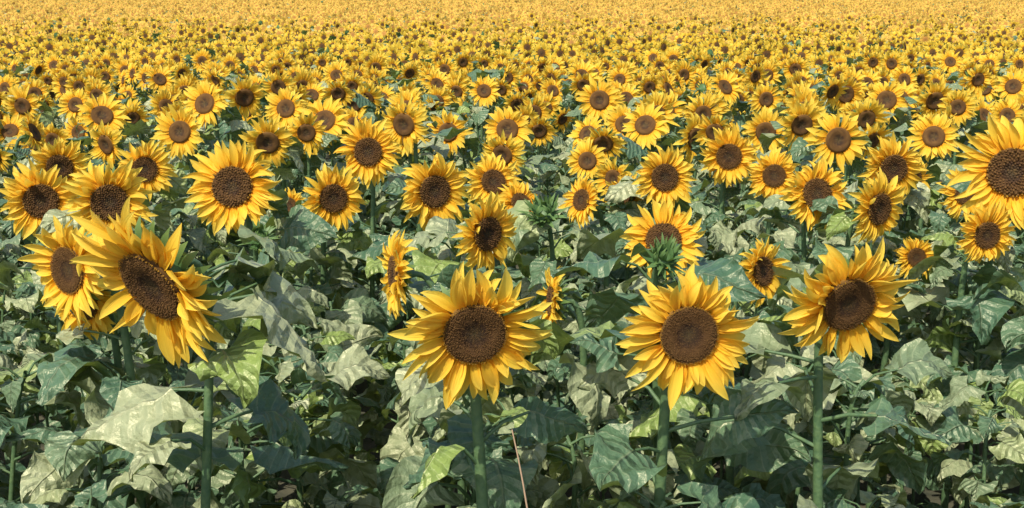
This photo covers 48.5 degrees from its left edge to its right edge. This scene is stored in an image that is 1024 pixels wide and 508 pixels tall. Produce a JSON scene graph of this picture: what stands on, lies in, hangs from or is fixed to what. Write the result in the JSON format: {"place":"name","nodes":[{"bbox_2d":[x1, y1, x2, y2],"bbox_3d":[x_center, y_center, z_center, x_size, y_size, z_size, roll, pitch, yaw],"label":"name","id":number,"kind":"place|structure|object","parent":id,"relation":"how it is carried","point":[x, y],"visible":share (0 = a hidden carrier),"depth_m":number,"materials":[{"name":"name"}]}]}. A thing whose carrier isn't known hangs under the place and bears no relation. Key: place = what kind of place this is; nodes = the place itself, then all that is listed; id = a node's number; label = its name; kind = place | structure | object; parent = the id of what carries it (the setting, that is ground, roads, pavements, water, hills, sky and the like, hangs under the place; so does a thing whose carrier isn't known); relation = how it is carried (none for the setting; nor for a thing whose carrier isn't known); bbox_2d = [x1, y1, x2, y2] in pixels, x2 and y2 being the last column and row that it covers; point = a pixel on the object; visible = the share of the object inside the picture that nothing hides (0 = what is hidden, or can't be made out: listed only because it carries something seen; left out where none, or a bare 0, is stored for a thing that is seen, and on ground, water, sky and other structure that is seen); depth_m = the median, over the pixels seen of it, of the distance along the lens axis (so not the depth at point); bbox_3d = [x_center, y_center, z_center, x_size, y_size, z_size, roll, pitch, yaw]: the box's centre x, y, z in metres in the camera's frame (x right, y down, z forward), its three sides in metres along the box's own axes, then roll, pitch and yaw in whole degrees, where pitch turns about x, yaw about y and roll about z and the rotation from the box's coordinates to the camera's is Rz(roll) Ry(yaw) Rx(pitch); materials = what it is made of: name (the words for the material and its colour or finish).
{"place":"outdoors","nodes":[
{"label":"outdoors","id":0,"kind":"place"},
{"bbox_2d":[207,220,328,502],"bbox_3d":[-0.948,0.586,4.440,0.482,1.475,0.607,0,11,0],"label":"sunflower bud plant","id":1,"kind":"object","parent":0,"point":[257,236],"visible":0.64,"depth_m":4.32,"materials":[{"name":"green plant"}]},
{"bbox_2d":[0,0,1023,507],"bbox_3d":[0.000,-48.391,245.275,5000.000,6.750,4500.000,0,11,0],"label":"ground","id":2,"kind":"structure","parent":0,"point":[286,491],"depth_m":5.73,"materials":[{"name":"plant"}]},
{"bbox_2d":[0,158,99,430],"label":"sunflower","id":3,"kind":"object","parent":2,"relation":"on","point":[33,196],"visible":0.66,"depth_m":4.46,"materials":[{"name":"yellow plant"}]},
{"bbox_2d":[30,136,103,389],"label":"sunflower","id":4,"kind":"object","parent":2,"relation":"on","point":[70,158],"visible":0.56,"depth_m":5.62,"materials":[{"name":"yellow plant"}]},
{"bbox_2d":[62,115,120,161],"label":"sunflower","id":5,"kind":"object","parent":2,"relation":"on","point":[71,130],"visible":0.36,"depth_m":8.58,"materials":[{"name":"yellow plant"}]},
{"bbox_2d":[36,159,173,421],"bbox_3d":[-1.611,0.443,4.597,0.509,1.696,0.530,-5,12,-23],"label":"sunflower","id":6,"kind":"object","parent":2,"relation":"on","point":[102,192],"visible":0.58,"depth_m":4.29,"materials":[{"name":"yellow plant"}]},
{"bbox_2d":[36,289,193,507],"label":"sunflower","id":7,"kind":"object","parent":2,"relation":"on","point":[56,375],"visible":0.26,"depth_m":3.32,"materials":[{"name":"green plant"}]},
{"bbox_2d":[5,215,232,507],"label":"sunflower","id":8,"kind":"object","parent":2,"relation":"on","point":[73,289],"visible":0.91,"depth_m":3.14,"materials":[{"name":"yellow plant"}]},
{"bbox_2d":[112,111,141,149],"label":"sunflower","id":9,"kind":"object","parent":2,"relation":"on","point":[135,137],"visible":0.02,"depth_m":8.65,"materials":[{"name":"green plant"}]},
{"bbox_2d":[118,139,199,385],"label":"sunflower","id":10,"kind":"object","parent":2,"relation":"on","point":[165,180],"visible":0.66,"depth_m":5.71,"materials":[{"name":"yellow plant"}]},
{"bbox_2d":[150,104,221,251],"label":"sunflower","id":11,"kind":"object","parent":2,"relation":"on","point":[185,137],"visible":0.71,"depth_m":7.19,"materials":[{"name":"yellow plant"}]},
{"bbox_2d":[70,196,327,507],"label":"sunflower","id":12,"kind":"object","parent":2,"relation":"on","point":[157,280],"visible":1,"depth_m":2.61,"materials":[{"name":"yellow plant"}]},
{"bbox_2d":[182,140,337,499],"bbox_3d":[-0.976,0.397,4.657,0.563,1.762,0.484,0,11,0],"label":"sunflower","id":13,"kind":"object","parent":2,"relation":"on","point":[229,188],"visible":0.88,"depth_m":4.35,"materials":[{"name":"yellow plant"}]},
{"bbox_2d":[247,117,321,248],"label":"sunflower","id":14,"kind":"object","parent":2,"relation":"on","point":[315,160],"visible":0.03,"depth_m":7.64,"materials":[{"name":"green plant"}]},
{"bbox_2d":[271,137,347,190],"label":"sunflower","id":15,"kind":"object","parent":2,"relation":"on","point":[278,186],"visible":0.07,"depth_m":7.87,"materials":[{"name":"green plant"}]},
{"bbox_2d":[260,187,360,273],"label":"sunflower","id":16,"kind":"object","parent":2,"relation":"on","point":[293,196],"visible":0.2,"depth_m":5.91,"materials":[{"name":"yellow plant"}]},
{"bbox_2d":[265,163,381,415],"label":"sunflower","id":17,"kind":"object","parent":2,"relation":"on","point":[335,198],"visible":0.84,"depth_m":4.85,"materials":[{"name":"yellow plant"}]},
{"bbox_2d":[318,136,370,229],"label":"sunflower","id":18,"kind":"object","parent":2,"relation":"on","point":[339,158],"visible":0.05,"depth_m":8.63,"materials":[{"name":"green plant"}]},
{"bbox_2d":[334,116,417,406],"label":"sunflower","id":19,"kind":"object","parent":2,"relation":"on","point":[371,150],"visible":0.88,"depth_m":5.86,"materials":[{"name":"yellow plant"}]},
{"bbox_2d":[347,152,470,405],"bbox_3d":[-0.429,0.375,4.968,0.574,1.688,0.694,0,11,0],"label":"sunflower","id":20,"kind":"object","parent":2,"relation":"on","point":[436,187],"visible":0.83,"depth_m":4.69,"materials":[{"name":"yellow plant"}]},
{"bbox_2d":[391,123,432,316],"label":"sunflower","id":21,"kind":"object","parent":2,"relation":"on","point":[409,155],"visible":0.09,"depth_m":7.63,"materials":[{"name":"yellow plant"}]},
{"bbox_2d":[376,230,511,506],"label":"sunflower","id":22,"kind":"object","parent":2,"relation":"on","point":[401,274],"visible":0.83,"depth_m":3.52,"materials":[{"name":"yellow plant"}]},
{"bbox_2d":[378,191,523,507],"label":"sunflower","id":23,"kind":"object","parent":2,"relation":"on","point":[487,228],"visible":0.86,"depth_m":4.07,"materials":[{"name":"yellow plant"}]},
{"bbox_2d":[427,108,479,184],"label":"sunflower","id":24,"kind":"object","parent":2,"relation":"on","point":[461,143],"visible":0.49,"depth_m":7.64,"materials":[{"name":"yellow plant"}]},
{"bbox_2d":[448,151,524,270],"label":"sunflower","id":25,"kind":"object","parent":2,"relation":"on","point":[488,175],"visible":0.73,"depth_m":5.44,"materials":[{"name":"yellow plant"}]},
{"bbox_2d":[387,261,588,507],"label":"sunflower","id":26,"kind":"object","parent":2,"relation":"on","point":[471,342],"visible":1,"depth_m":2.44,"materials":[{"name":"yellow plant"}]},
{"bbox_2d":[439,177,536,455],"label":"sunflower","id":27,"kind":"object","parent":2,"relation":"on","point":[513,193],"visible":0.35,"depth_m":5.15,"materials":[{"name":"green plant"}]},
{"bbox_2d":[511,429,527,507],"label":"dry grass stalk","id":28,"kind":"object","parent":2,"relation":"on","point":[520,470],"visible":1,"depth_m":2.20,"materials":[{"name":"beige plant"}]},
{"bbox_2d":[482,105,559,266],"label":"sunflower","id":29,"kind":"object","parent":2,"relation":"on","point":[512,122],"visible":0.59,"depth_m":7.36,"materials":[{"name":"yellow plant"}]},
{"bbox_2d":[518,94,554,193],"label":"sunflower","id":30,"kind":"object","parent":2,"relation":"on","point":[539,107],"visible":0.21,"depth_m":9.40,"materials":[{"name":"yellow plant"}]},
{"bbox_2d":[506,192,595,453],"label":"sunflower bud plant","id":31,"kind":"object","parent":2,"relation":"on","point":[537,221],"visible":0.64,"depth_m":4.66,"materials":[{"name":"green plant"}]},
{"bbox_2d":[542,137,617,276],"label":"sunflower","id":32,"kind":"object","parent":2,"relation":"on","point":[585,158],"visible":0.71,"depth_m":6.63,"materials":[{"name":"yellow plant"}]},
{"bbox_2d":[531,265,651,487],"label":"sunflower","id":33,"kind":"object","parent":2,"relation":"on","point":[592,404],"visible":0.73,"depth_m":3.60,"materials":[{"name":"green plant"}]},
{"bbox_2d":[561,75,624,197],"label":"sunflower","id":34,"kind":"object","parent":2,"relation":"on","point":[596,98],"visible":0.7,"depth_m":9.62,"materials":[{"name":"yellow plant"}]},
{"bbox_2d":[558,173,650,301],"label":"sunflower","id":35,"kind":"object","parent":2,"relation":"on","point":[582,197],"visible":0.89,"depth_m":5.37,"materials":[{"name":"yellow plant"}]},
{"bbox_2d":[574,156,645,291],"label":"sunflower","id":36,"kind":"object","parent":2,"relation":"on","point":[607,172],"visible":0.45,"depth_m":6.05,"materials":[{"name":"yellow plant"}]},
{"bbox_2d":[573,173,660,362],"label":"sunflower","id":37,"kind":"object","parent":2,"relation":"on","point":[627,269],"visible":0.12,"depth_m":5.66,"materials":[{"name":"green plant"}]},
{"bbox_2d":[576,195,725,433],"bbox_3d":[0.549,0.570,4.142,0.578,1.618,0.532,-5,12,-26],"label":"sunflower","id":38,"kind":"object","parent":2,"relation":"on","point":[646,230],"visible":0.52,"depth_m":3.84,"materials":[{"name":"yellow plant"}]},
{"bbox_2d":[604,144,698,395],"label":"sunflower","id":39,"kind":"object","parent":2,"relation":"on","point":[663,174],"visible":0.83,"depth_m":5.29,"materials":[{"name":"yellow plant"}]},
{"bbox_2d":[551,233,765,507],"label":"sunflower bud plant","id":40,"kind":"object","parent":2,"relation":"on","point":[661,258],"visible":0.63,"depth_m":3.20,"materials":[{"name":"green plant"}]},
{"bbox_2d":[637,89,686,161],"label":"sunflower","id":41,"kind":"object","parent":2,"relation":"on","point":[673,99],"visible":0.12,"depth_m":8.89,"materials":[{"name":"yellow plant"}]},
{"bbox_2d":[531,263,798,507],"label":"sunflower","id":42,"kind":"object","parent":2,"relation":"on","point":[685,335],"visible":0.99,"depth_m":2.54,"materials":[{"name":"yellow plant"}]},
{"bbox_2d":[679,93,722,182],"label":"sunflower","id":43,"kind":"object","parent":2,"relation":"on","point":[700,106],"visible":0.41,"depth_m":8.75,"materials":[{"name":"yellow plant"}]},
{"bbox_2d":[689,122,761,256],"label":"sunflower","id":44,"kind":"object","parent":2,"relation":"on","point":[727,155],"visible":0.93,"depth_m":5.93,"materials":[{"name":"yellow plant"}]},
{"bbox_2d":[674,237,824,497],"bbox_3d":[0.774,0.673,3.932,0.608,1.494,0.477,3,11,16],"label":"sunflower","id":45,"kind":"object","parent":2,"relation":"on","point":[766,272],"visible":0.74,"depth_m":3.79,"materials":[{"name":"yellow plant"}]},
{"bbox_2d":[732,81,785,129],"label":"sunflower","id":46,"kind":"object","parent":2,"relation":"on","point":[763,95],"visible":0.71,"depth_m":10.66,"materials":[{"name":"yellow plant"}]},
{"bbox_2d":[731,147,819,264],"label":"sunflower","id":47,"kind":"object","parent":2,"relation":"on","point":[771,172],"visible":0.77,"depth_m":5.77,"materials":[{"name":"yellow plant"}]},
{"bbox_2d":[732,156,853,489],"bbox_3d":[1.215,0.377,5.039,0.585,1.658,0.565,10,14,41],"label":"sunflower","id":48,"kind":"object","parent":2,"relation":"on","point":[818,181],"visible":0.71,"depth_m":4.75,"materials":[{"name":"yellow plant"}]},
{"bbox_2d":[693,238,951,507],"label":"sunflower","id":49,"kind":"object","parent":2,"relation":"on","point":[846,300],"visible":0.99,"depth_m":2.73,"materials":[{"name":"green plant"}]},
{"bbox_2d":[790,107,871,254],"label":"sunflower","id":50,"kind":"object","parent":2,"relation":"on","point":[847,140],"visible":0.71,"depth_m":6.52,"materials":[{"name":"yellow plant"}]},
{"bbox_2d":[822,73,865,169],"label":"sunflower","id":51,"kind":"object","parent":2,"relation":"on","point":[852,93],"visible":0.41,"depth_m":10.60,"materials":[{"name":"yellow plant"}]},
{"bbox_2d":[834,99,887,174],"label":"sunflower","id":52,"kind":"object","parent":2,"relation":"on","point":[870,100],"visible":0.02,"depth_m":9.19,"materials":[{"name":"yellow plant"}]},
{"bbox_2d":[797,166,926,452],"bbox_3d":[1.418,0.447,4.693,0.746,1.650,0.529,6,12,27],"label":"sunflower","id":53,"kind":"object","parent":2,"relation":"on","point":[877,210],"visible":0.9,"depth_m":4.51,"materials":[{"name":"yellow plant"}]},
{"bbox_2d":[853,79,911,170],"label":"sunflower","id":54,"kind":"object","parent":2,"relation":"on","point":[888,98],"visible":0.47,"depth_m":9.62,"materials":[{"name":"yellow plant"}]},
{"bbox_2d":[837,131,930,440],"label":"sunflower","id":55,"kind":"object","parent":2,"relation":"on","point":[889,159],"visible":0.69,"depth_m":5.38,"materials":[{"name":"yellow plant"}]},
{"bbox_2d":[836,157,934,257],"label":"sunflower","id":56,"kind":"object","parent":2,"relation":"on","point":[923,175],"visible":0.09,"depth_m":5.85,"materials":[{"name":"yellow plant"}]},
{"bbox_2d":[830,236,961,507],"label":"sunflower","id":57,"kind":"object","parent":2,"relation":"on","point":[911,254],"visible":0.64,"depth_m":4.66,"materials":[{"name":"yellow plant"}]},
{"bbox_2d":[888,112,950,220],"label":"sunflower","id":58,"kind":"object","parent":2,"relation":"on","point":[900,138],"visible":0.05,"depth_m":7.86,"materials":[{"name":"yellow plant"}]},
{"bbox_2d":[840,200,1023,507],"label":"sunflower","id":59,"kind":"object","parent":2,"relation":"on","point":[985,235],"visible":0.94,"depth_m":4.41,"materials":[{"name":"green plant"}]},
{"bbox_2d":[885,168,986,452],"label":"sunflower","id":60,"kind":"object","parent":2,"relation":"on","point":[944,195],"visible":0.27,"depth_m":5.47,"materials":[{"name":"yellow plant"}]},
{"bbox_2d":[908,112,1023,507],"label":"sunflower","id":61,"kind":"object","parent":2,"relation":"on","point":[991,175],"visible":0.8,"depth_m":4.33,"materials":[{"name":"yellow plant"}]}
]}

